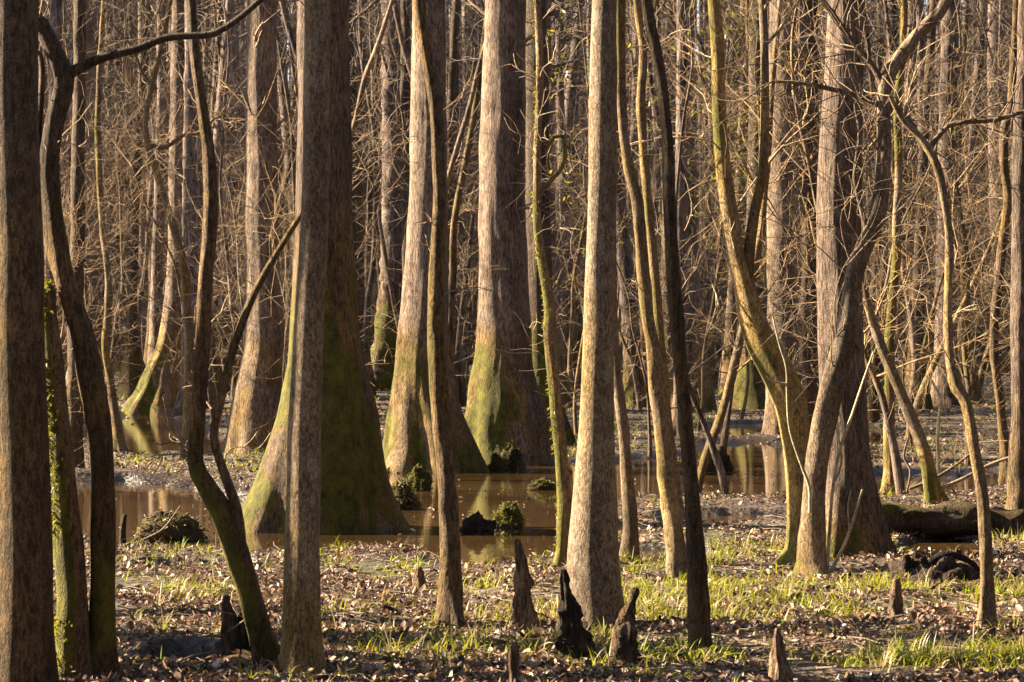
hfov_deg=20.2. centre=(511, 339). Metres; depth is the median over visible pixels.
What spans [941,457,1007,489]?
fallen branch
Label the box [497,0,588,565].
slim tree
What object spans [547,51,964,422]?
sapling
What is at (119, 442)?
slim tree
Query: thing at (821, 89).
slim tree
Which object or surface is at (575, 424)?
sapling
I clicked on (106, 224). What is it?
sapling
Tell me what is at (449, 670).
cypress knee
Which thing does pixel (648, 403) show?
sapling
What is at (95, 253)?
sapling
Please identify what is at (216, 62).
tupelo tree
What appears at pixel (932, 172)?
tupelo tree
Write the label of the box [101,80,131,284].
slim tree
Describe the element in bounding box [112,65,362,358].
sapling
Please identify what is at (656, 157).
tupelo tree
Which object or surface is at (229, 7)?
tupelo tree
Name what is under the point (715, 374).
tupelo tree
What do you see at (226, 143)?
tupelo tree
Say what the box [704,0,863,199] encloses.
slim tree
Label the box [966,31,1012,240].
tupelo tree
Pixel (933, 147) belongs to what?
tupelo tree
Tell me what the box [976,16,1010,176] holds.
slim tree
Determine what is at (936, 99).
tupelo tree
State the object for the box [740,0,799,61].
tupelo tree
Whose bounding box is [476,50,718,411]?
sapling
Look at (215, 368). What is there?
slim tree
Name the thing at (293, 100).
slim tree
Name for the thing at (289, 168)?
slim tree
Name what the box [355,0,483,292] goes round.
slim tree
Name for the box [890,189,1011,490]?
sapling
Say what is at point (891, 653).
grass
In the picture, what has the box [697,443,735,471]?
moss hummock
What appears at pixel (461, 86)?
tupelo tree
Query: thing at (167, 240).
sapling
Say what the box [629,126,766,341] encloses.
sapling
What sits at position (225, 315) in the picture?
slim tree
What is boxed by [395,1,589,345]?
slim tree
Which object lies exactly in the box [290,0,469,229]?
slim tree
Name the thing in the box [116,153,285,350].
sapling
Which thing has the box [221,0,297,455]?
tupelo tree
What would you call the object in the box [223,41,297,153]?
tupelo tree
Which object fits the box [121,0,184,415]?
tupelo tree
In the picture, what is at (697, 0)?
sky
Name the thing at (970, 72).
slim tree
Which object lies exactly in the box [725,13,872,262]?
slim tree
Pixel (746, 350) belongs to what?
sapling
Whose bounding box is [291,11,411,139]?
slim tree
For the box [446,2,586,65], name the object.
tupelo tree
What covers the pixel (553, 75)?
tupelo tree
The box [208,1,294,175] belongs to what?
slim tree
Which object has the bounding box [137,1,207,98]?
tupelo tree
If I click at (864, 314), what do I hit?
tupelo tree
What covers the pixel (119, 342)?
tupelo tree
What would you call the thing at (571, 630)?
cypress knee
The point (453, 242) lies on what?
slim tree
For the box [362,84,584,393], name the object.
sapling
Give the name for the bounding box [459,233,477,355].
sapling
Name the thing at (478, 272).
sapling
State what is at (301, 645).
young tupelo
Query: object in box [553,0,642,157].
tupelo tree
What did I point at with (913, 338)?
slim tree
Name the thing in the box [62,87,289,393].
sapling
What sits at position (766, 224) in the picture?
tupelo tree
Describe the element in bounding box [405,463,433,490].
moss hummock
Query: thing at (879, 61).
tupelo tree
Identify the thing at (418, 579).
cypress knee
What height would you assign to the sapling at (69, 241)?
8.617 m
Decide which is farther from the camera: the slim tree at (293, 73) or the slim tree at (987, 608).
the slim tree at (293, 73)
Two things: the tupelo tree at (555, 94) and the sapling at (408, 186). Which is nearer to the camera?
the sapling at (408, 186)
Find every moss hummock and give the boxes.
[391,477,422,509]
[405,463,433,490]
[487,450,509,470]
[491,501,525,527]
[500,440,526,468]
[525,477,555,489]
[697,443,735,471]
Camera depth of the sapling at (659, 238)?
79.22 m
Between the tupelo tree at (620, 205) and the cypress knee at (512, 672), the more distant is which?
the tupelo tree at (620, 205)
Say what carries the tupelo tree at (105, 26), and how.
on the ground at (187, 646)
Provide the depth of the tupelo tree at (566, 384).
64.83 m
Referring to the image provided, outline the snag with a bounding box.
[44,279,94,679]
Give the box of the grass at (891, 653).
[53,369,1023,681]
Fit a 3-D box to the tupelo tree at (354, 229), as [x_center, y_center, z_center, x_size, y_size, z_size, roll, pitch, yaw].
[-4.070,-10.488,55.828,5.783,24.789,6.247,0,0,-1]
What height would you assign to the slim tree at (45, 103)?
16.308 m
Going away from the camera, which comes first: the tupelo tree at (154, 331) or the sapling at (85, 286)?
the sapling at (85, 286)
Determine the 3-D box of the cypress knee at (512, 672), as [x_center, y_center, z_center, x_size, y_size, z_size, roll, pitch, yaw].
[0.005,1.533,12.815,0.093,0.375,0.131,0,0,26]
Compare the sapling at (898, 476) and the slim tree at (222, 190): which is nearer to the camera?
the sapling at (898, 476)
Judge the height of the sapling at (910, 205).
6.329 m
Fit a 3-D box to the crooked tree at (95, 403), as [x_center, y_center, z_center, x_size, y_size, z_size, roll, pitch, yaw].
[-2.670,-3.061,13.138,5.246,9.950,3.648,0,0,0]
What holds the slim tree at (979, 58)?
on the ground at (187, 646)
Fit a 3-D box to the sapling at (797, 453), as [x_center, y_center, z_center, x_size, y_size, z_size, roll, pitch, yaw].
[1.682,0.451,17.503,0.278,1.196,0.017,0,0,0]
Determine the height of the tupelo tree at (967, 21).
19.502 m
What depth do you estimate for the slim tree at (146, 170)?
81.28 m
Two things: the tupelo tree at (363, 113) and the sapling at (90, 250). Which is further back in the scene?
the tupelo tree at (363, 113)
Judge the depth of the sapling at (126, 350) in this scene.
48.02 m
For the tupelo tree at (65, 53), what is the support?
on the ground at (187, 646)
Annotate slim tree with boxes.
[38,0,294,372]
[38,12,49,108]
[38,59,116,248]
[40,0,145,371]
[41,1,244,355]
[43,1,110,239]
[62,0,170,394]
[86,0,161,451]
[86,0,270,459]
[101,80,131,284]
[102,1,297,280]
[106,6,246,287]
[108,57,134,329]
[122,0,378,382]
[159,0,240,393]
[202,0,394,395]
[203,35,294,288]
[208,0,296,72]
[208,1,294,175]
[218,0,355,388]
[221,0,394,229]
[228,0,410,187]
[238,0,479,389]
[276,20,353,238]
[277,0,411,238]
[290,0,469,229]
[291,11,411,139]
[349,0,482,371]
[350,0,396,207]
[350,0,573,243]
[352,0,460,331]
[355,0,477,351]
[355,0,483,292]
[358,9,635,406]
[364,16,546,368]
[367,106,380,297]
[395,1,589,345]
[400,0,410,279]
[410,3,559,213]
[448,1,585,272]
[457,26,481,227]
[460,72,480,277]
[460,74,481,272]
[461,1,586,241]
[469,0,633,174]
[470,0,582,333]
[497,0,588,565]
[549,12,740,273]
[551,0,644,388]
[553,0,590,160]
[553,10,629,319]
[554,5,738,235]
[554,75,630,264]
[573,0,722,580]
[573,14,702,367]
[575,53,672,305]
[577,8,708,251]
[577,79,707,343]
[581,0,704,170]
[614,114,640,561]
[618,0,685,523]
[625,0,921,242]
[626,55,698,258]
[627,0,724,312]
[627,0,824,378]
[627,0,890,276]
[628,0,711,436]
[629,0,738,296]
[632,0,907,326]
[638,79,707,271]
[641,0,714,653]
[659,32,873,310]
[674,1,766,317]
[687,0,1011,428]
[689,0,815,494]
[697,17,973,185]
[698,107,737,351]
[699,23,876,255]
[700,2,824,320]
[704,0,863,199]
[721,1,822,307]
[722,2,867,204]
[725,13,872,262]
[768,1,913,295]
[819,1,884,183]
[860,30,1016,629]
[862,2,882,422]
[862,15,988,338]
[864,0,1011,438]
[866,0,928,382]
[866,0,953,491]
[868,57,1011,317]
[870,0,1010,304]
[871,0,970,318]
[916,0,927,335]
[927,1,975,338]
[928,9,1008,208]
[928,11,1010,163]
[928,103,985,292]
[929,31,1011,267]
[931,14,997,403]
[935,43,1009,265]
[936,0,1012,203]
[947,0,1011,199]
[960,0,1011,269]
[969,190,1011,245]
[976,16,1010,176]
[978,27,1011,392]
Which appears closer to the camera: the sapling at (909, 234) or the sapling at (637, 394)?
the sapling at (909, 234)
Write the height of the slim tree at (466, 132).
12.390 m
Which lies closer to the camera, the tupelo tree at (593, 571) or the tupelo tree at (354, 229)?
the tupelo tree at (593, 571)
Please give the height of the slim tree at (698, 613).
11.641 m
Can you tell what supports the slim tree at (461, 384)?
on the ground at (187, 646)
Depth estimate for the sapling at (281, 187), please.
29.13 m
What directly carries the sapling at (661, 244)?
on the ground at (187, 646)
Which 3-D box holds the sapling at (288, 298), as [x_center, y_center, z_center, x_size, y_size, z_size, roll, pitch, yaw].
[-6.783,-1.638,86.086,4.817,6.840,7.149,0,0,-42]
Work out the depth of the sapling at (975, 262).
77.69 m
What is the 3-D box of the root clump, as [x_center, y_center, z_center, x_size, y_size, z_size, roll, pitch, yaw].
[-2.720,1.508,22.901,0.651,0.349,0.600,0,0,0]
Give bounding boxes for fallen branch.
[129,505,180,545]
[381,603,402,613]
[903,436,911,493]
[908,454,969,489]
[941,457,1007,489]
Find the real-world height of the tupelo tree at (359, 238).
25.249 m
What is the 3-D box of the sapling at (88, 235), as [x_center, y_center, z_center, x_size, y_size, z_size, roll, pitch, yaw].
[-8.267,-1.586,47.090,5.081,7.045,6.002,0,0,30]
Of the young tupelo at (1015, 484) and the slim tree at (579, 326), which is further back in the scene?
the slim tree at (579, 326)
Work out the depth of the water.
29.41 m
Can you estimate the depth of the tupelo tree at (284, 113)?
90.14 m
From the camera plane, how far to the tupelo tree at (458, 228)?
128.03 m
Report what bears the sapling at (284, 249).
on the ground at (187, 646)
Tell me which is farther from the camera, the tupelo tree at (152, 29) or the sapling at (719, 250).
the tupelo tree at (152, 29)
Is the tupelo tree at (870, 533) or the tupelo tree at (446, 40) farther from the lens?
the tupelo tree at (446, 40)
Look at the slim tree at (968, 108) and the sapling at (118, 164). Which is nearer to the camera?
the sapling at (118, 164)
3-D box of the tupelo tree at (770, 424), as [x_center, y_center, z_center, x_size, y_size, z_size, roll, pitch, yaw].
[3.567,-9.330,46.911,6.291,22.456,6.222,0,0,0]
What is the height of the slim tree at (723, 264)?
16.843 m
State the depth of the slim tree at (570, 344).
65.99 m
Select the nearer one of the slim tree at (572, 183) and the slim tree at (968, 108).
the slim tree at (968, 108)
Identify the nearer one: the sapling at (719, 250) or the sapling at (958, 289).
the sapling at (719, 250)
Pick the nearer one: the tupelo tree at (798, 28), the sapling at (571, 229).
the tupelo tree at (798, 28)
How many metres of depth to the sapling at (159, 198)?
66.50 m
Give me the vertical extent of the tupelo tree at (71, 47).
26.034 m
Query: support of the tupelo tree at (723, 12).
on the ground at (187, 646)
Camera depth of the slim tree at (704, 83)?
54.45 m
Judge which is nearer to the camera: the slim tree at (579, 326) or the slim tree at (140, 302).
the slim tree at (140, 302)
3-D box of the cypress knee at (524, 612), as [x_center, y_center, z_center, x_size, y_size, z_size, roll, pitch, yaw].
[0.072,1.383,15.108,0.220,0.675,0.197,0,0,16]
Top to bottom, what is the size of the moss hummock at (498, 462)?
0.317 m
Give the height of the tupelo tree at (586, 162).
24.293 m
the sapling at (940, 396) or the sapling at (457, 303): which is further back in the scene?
the sapling at (457, 303)
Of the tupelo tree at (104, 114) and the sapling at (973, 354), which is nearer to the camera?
the sapling at (973, 354)
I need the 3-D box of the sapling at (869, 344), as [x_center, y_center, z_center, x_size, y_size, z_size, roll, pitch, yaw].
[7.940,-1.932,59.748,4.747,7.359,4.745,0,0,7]
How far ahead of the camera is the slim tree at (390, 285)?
67.53 m
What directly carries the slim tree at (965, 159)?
on the ground at (187, 646)
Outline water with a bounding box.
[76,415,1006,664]
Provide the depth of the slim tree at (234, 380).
71.75 m
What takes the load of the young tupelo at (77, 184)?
on the ground at (187, 646)
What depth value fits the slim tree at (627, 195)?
99.57 m
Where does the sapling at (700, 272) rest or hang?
on the ground at (187, 646)
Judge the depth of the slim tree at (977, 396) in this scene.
67.20 m
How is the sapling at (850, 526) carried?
on the ground at (187, 646)
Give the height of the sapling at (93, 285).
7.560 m
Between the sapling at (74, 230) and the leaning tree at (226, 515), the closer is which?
the leaning tree at (226, 515)
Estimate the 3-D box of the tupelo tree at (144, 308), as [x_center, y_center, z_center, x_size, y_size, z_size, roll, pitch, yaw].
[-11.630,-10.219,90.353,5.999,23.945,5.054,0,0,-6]
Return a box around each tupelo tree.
[0,0,59,681]
[38,0,137,105]
[38,2,116,167]
[39,0,142,376]
[40,0,107,110]
[44,0,62,324]
[44,0,155,232]
[45,1,156,371]
[65,0,101,385]
[70,0,212,364]
[73,0,242,149]
[86,0,151,397]
[86,0,294,362]
[105,0,223,357]
[113,0,156,124]
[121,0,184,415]
[122,1,221,292]
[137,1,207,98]
[143,0,233,407]
[150,2,213,70]
[154,0,288,262]
[155,0,230,173]
[169,0,206,416]
[200,1,296,229]
[201,0,279,380]
[201,9,236,324]
[208,0,217,89]
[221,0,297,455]
[221,1,297,259]
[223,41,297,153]
[233,2,356,195]
[234,5,296,369]
[241,0,410,534]
[277,0,377,26]
[277,93,297,332]
[349,0,377,399]
[349,47,365,366]
[352,0,373,267]
[364,0,450,345]
[370,0,401,390]
[376,49,411,141]
[382,0,489,473]
[386,0,459,400]
[409,0,480,125]
[409,4,483,383]
[409,9,480,311]
[411,0,590,89]
[445,0,460,385]
[446,0,477,286]
[446,0,636,390]
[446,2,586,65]
[446,2,586,169]
[447,13,480,69]
[460,9,586,134]
[461,0,558,465]
[468,0,586,324]
[525,0,589,409]
[526,0,576,445]
[547,0,589,406]
[551,0,591,111]
[551,0,641,321]
[551,0,701,381]
[551,2,701,377]
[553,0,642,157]
[565,1,652,367]
[567,0,624,627]
[579,22,588,275]
[584,10,733,154]
[616,128,650,407]
[625,9,731,243]
[627,2,669,320]
[629,1,739,363]
[652,0,676,368]
[662,0,821,389]
[668,0,735,412]
[699,0,747,244]
[703,2,767,231]
[717,0,749,391]
[721,0,922,68]
[729,0,826,313]
[730,0,827,132]
[732,0,765,409]
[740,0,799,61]
[761,0,798,433]
[794,0,819,427]
[816,0,897,559]
[825,0,1006,275]
[863,0,870,395]
[864,0,1011,388]
[866,3,883,108]
[867,1,1010,369]
[868,1,983,235]
[869,0,909,389]
[877,0,915,365]
[881,0,937,410]
[884,0,978,111]
[885,0,959,304]
[925,0,1012,111]
[925,2,975,325]
[925,13,975,355]
[930,0,960,407]
[960,0,1012,41]
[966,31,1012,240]
[985,0,1010,375]
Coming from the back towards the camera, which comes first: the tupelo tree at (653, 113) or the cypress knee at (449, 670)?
the tupelo tree at (653, 113)
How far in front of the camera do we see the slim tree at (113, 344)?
76.25 m
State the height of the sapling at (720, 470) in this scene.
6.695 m
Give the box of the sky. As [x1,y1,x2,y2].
[281,0,963,133]
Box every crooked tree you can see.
[38,0,303,681]
[684,0,1023,578]
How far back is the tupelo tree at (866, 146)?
92.05 m
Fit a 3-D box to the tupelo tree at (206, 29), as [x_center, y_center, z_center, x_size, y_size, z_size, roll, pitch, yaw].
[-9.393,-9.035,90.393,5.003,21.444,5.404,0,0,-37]
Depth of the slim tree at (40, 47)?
91.31 m
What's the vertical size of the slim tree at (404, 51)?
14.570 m
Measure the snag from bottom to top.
2.159 m
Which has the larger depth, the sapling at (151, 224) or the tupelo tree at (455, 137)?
the sapling at (151, 224)
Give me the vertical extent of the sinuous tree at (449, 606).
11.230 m
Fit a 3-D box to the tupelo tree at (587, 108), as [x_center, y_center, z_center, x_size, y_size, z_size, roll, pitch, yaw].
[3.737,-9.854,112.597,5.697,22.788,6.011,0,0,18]
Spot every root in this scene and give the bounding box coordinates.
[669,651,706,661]
[928,551,979,570]
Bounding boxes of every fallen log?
[881,501,1023,537]
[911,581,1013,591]
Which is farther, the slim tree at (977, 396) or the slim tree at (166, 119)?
the slim tree at (166, 119)
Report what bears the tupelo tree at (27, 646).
on the ground at (187, 646)
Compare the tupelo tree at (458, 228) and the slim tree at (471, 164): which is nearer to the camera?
the slim tree at (471, 164)
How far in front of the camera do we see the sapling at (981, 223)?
43.25 m
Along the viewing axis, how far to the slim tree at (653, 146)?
132.15 m
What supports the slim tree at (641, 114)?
on the ground at (187, 646)
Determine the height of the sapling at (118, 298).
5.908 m
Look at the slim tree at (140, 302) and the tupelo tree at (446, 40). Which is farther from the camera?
the tupelo tree at (446, 40)
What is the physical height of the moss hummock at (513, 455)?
0.489 m
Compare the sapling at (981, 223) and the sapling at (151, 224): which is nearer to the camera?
the sapling at (981, 223)
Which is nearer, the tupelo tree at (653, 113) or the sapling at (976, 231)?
the sapling at (976, 231)
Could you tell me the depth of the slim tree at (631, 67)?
110.44 m
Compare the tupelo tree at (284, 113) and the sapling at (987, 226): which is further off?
the tupelo tree at (284, 113)
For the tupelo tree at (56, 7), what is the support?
on the ground at (187, 646)
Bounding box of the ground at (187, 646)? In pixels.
[53,356,1023,681]
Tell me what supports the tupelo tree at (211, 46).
on the ground at (187, 646)
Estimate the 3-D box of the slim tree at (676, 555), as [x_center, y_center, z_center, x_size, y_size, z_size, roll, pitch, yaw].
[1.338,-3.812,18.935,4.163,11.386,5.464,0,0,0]
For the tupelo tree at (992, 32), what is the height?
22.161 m
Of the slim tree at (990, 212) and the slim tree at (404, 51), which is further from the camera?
the slim tree at (990, 212)
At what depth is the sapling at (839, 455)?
19.42 m
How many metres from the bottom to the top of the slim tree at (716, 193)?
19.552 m
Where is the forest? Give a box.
[38,0,1012,364]
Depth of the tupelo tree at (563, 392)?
61.51 m
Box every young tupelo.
[67,0,85,468]
[278,0,329,674]
[1005,0,1023,509]
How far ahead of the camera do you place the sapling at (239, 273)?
58.23 m
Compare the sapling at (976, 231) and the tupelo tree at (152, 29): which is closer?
the sapling at (976, 231)
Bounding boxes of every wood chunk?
[887,551,932,578]
[904,554,979,584]
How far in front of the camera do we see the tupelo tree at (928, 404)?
60.59 m
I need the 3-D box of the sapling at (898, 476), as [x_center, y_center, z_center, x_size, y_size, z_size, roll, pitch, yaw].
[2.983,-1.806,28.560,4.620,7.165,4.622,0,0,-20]
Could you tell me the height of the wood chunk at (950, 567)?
0.326 m
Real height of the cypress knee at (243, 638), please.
0.362 m
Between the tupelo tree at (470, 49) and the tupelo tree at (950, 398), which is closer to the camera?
the tupelo tree at (950, 398)
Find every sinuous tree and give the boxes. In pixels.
[413,0,506,628]
[951,0,1017,480]
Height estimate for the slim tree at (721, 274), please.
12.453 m
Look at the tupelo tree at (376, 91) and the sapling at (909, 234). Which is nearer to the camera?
the sapling at (909, 234)
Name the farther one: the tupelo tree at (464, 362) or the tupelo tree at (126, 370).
the tupelo tree at (464, 362)
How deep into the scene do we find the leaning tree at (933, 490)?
27.00 m
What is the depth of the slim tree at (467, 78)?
76.11 m
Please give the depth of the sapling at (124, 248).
82.59 m
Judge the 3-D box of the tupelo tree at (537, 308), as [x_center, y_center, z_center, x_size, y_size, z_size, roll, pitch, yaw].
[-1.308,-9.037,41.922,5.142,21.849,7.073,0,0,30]
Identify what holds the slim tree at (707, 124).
on the ground at (187, 646)
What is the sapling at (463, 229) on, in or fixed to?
on the ground at (187, 646)
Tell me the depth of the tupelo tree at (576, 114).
96.76 m
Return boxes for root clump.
[129,507,210,542]
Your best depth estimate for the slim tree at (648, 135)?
86.78 m
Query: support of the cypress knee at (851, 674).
on the ground at (187, 646)
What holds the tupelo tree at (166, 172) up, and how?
on the ground at (187, 646)
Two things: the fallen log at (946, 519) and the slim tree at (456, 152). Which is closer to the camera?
the fallen log at (946, 519)
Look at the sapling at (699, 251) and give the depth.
90.51 m
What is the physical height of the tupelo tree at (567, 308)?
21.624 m
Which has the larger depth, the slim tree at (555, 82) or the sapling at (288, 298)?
the sapling at (288, 298)
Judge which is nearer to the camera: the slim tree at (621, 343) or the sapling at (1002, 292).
the sapling at (1002, 292)
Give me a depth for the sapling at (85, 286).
54.80 m
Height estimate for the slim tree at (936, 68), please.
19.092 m
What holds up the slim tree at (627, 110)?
on the ground at (187, 646)
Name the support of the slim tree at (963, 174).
on the ground at (187, 646)
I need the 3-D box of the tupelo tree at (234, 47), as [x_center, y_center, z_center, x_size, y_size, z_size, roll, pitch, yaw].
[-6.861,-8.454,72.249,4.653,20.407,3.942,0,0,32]
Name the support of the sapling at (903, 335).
on the ground at (187, 646)
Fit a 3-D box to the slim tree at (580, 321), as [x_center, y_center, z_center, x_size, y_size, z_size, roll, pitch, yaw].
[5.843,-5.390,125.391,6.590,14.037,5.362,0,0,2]
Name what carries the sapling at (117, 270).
on the ground at (187, 646)
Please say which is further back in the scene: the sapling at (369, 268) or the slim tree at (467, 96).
the slim tree at (467, 96)
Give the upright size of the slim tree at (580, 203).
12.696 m
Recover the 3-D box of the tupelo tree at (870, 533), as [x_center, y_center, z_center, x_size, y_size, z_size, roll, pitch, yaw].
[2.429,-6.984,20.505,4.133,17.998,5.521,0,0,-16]
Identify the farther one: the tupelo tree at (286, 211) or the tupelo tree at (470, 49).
the tupelo tree at (470, 49)
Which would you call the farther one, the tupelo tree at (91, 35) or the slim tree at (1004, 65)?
the tupelo tree at (91, 35)
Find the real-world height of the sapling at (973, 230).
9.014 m
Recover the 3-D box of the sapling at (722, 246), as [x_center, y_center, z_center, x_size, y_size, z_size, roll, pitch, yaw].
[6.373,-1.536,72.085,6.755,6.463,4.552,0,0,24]
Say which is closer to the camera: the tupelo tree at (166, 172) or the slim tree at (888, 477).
the slim tree at (888, 477)
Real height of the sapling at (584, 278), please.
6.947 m
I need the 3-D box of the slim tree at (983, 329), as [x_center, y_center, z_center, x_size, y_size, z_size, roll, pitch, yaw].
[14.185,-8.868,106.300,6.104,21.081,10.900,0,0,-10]
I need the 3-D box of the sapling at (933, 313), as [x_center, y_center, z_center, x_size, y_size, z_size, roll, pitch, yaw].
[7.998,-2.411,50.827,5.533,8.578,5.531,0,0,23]
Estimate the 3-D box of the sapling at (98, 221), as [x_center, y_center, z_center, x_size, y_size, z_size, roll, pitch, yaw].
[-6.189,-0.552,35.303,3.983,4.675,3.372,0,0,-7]
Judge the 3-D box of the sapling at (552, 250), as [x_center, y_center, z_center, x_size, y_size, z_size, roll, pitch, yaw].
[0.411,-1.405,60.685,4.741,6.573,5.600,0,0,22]
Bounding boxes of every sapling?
[38,0,520,436]
[38,22,291,428]
[38,46,292,374]
[42,4,155,389]
[42,4,242,416]
[43,71,232,382]
[44,18,175,412]
[44,108,169,317]
[44,123,144,427]
[44,138,117,333]
[44,167,206,434]
[44,170,122,348]
[45,0,398,388]
[45,138,193,477]
[59,0,202,376]
[60,149,127,322]
[60,159,152,319]
[62,51,289,372]
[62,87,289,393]
[89,13,296,394]
[100,59,289,348]
[100,207,165,375]
[101,155,244,310]
[101,159,133,340]
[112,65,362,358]
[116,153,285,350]
[125,61,451,390]
[144,34,361,344]
[219,2,478,373]
[223,186,293,336]
[224,194,377,366]
[229,214,376,340]
[243,214,380,342]
[352,26,633,434]
[359,6,675,342]
[360,88,635,391]
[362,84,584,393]
[363,201,473,363]
[366,151,478,299]
[371,235,477,340]
[388,126,633,383]
[401,222,478,360]
[456,202,579,350]
[457,0,880,496]
[459,94,629,364]
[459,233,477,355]
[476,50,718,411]
[525,0,705,434]
[525,91,756,457]
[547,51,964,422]
[552,0,1015,494]
[556,143,726,356]
[561,3,911,390]
[563,144,745,373]
[566,174,744,399]
[568,158,736,386]
[571,214,638,334]
[618,0,826,430]
[618,0,950,452]
[626,167,726,389]
[627,42,822,371]
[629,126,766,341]
[630,0,826,418]
[631,188,721,294]
[637,152,746,376]
[682,1,1000,447]
[697,159,882,365]
[726,0,1012,435]
[766,316,811,512]
[771,0,1012,466]
[819,100,996,364]
[826,352,873,568]
[829,489,862,572]
[862,0,1012,397]
[862,81,1001,383]
[862,115,978,322]
[862,141,963,278]
[863,190,986,364]
[864,179,974,448]
[867,83,1011,378]
[869,34,1012,379]
[876,0,1016,396]
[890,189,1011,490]
[901,82,1011,406]
[906,195,990,359]
[907,124,1010,341]
[907,209,1006,361]
[910,170,1010,405]
[912,124,1011,324]
[913,92,1011,328]
[929,376,947,483]
[932,24,1011,389]
[954,171,1011,306]
[976,129,1011,307]
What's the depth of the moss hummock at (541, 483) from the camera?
30.67 m
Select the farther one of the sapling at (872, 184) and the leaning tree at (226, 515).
the sapling at (872, 184)
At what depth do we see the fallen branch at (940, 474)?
29.28 m
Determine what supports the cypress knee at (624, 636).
on the ground at (187, 646)
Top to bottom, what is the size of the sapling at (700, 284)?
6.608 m
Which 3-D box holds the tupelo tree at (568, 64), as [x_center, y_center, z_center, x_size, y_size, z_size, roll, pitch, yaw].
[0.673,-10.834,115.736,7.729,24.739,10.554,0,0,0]
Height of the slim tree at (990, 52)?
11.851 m
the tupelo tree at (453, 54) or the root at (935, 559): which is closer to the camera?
the root at (935, 559)
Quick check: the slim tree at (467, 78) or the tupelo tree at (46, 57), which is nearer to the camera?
the slim tree at (467, 78)
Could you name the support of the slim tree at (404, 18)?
on the ground at (187, 646)
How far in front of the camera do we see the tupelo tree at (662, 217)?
104.00 m
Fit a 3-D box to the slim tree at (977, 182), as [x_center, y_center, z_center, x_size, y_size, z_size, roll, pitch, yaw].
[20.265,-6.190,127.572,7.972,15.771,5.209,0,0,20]
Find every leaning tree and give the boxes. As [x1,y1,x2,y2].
[142,0,300,665]
[803,266,949,505]
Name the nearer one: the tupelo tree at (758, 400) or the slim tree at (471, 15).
the tupelo tree at (758, 400)
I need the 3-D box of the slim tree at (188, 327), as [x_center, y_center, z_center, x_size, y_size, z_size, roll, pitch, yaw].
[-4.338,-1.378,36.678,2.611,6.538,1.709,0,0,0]
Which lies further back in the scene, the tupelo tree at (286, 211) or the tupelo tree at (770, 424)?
the tupelo tree at (286, 211)
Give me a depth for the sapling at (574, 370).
75.80 m
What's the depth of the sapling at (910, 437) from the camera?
40.98 m
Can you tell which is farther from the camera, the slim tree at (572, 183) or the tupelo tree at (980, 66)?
the slim tree at (572, 183)
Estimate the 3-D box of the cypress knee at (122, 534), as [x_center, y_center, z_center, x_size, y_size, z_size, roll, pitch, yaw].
[-3.070,1.610,22.699,0.070,0.479,0.065,0,0,-12]
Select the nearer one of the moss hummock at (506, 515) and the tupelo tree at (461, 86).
the moss hummock at (506, 515)
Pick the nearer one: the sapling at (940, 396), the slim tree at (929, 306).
the sapling at (940, 396)
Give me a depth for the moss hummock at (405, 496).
27.11 m
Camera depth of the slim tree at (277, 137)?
120.00 m
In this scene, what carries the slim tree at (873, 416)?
on the ground at (187, 646)
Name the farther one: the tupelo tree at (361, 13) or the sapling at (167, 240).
the sapling at (167, 240)
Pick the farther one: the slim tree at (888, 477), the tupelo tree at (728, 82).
the tupelo tree at (728, 82)
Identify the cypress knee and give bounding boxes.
[119,514,126,542]
[219,595,241,658]
[237,612,249,651]
[412,566,429,589]
[446,666,458,678]
[505,642,520,681]
[507,539,542,629]
[555,569,595,661]
[608,587,643,668]
[768,628,793,681]
[842,671,856,680]
[888,578,905,619]
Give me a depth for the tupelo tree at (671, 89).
101.30 m
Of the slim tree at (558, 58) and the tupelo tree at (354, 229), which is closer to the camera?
the tupelo tree at (354, 229)
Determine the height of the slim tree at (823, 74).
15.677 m
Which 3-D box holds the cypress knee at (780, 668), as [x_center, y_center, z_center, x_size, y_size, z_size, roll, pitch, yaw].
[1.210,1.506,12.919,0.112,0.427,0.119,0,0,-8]
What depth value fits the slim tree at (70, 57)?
91.40 m
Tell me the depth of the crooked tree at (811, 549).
18.55 m
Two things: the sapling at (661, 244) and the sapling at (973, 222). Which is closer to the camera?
the sapling at (973, 222)
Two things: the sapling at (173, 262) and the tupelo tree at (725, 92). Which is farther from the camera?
the tupelo tree at (725, 92)
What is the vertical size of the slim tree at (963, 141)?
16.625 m
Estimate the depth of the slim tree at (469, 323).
81.71 m
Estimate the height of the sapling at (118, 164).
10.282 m
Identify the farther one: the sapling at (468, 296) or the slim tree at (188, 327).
the sapling at (468, 296)
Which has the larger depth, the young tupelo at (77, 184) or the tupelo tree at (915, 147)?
the tupelo tree at (915, 147)
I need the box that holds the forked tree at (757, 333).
[618,0,855,569]
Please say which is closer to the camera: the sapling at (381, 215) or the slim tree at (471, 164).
the sapling at (381, 215)
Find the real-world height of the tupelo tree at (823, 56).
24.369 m
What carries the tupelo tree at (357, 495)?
on the ground at (187, 646)
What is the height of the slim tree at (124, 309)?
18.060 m
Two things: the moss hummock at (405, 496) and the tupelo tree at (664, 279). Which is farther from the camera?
the tupelo tree at (664, 279)
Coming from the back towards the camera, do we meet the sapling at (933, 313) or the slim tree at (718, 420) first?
the sapling at (933, 313)
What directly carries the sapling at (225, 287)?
on the ground at (187, 646)

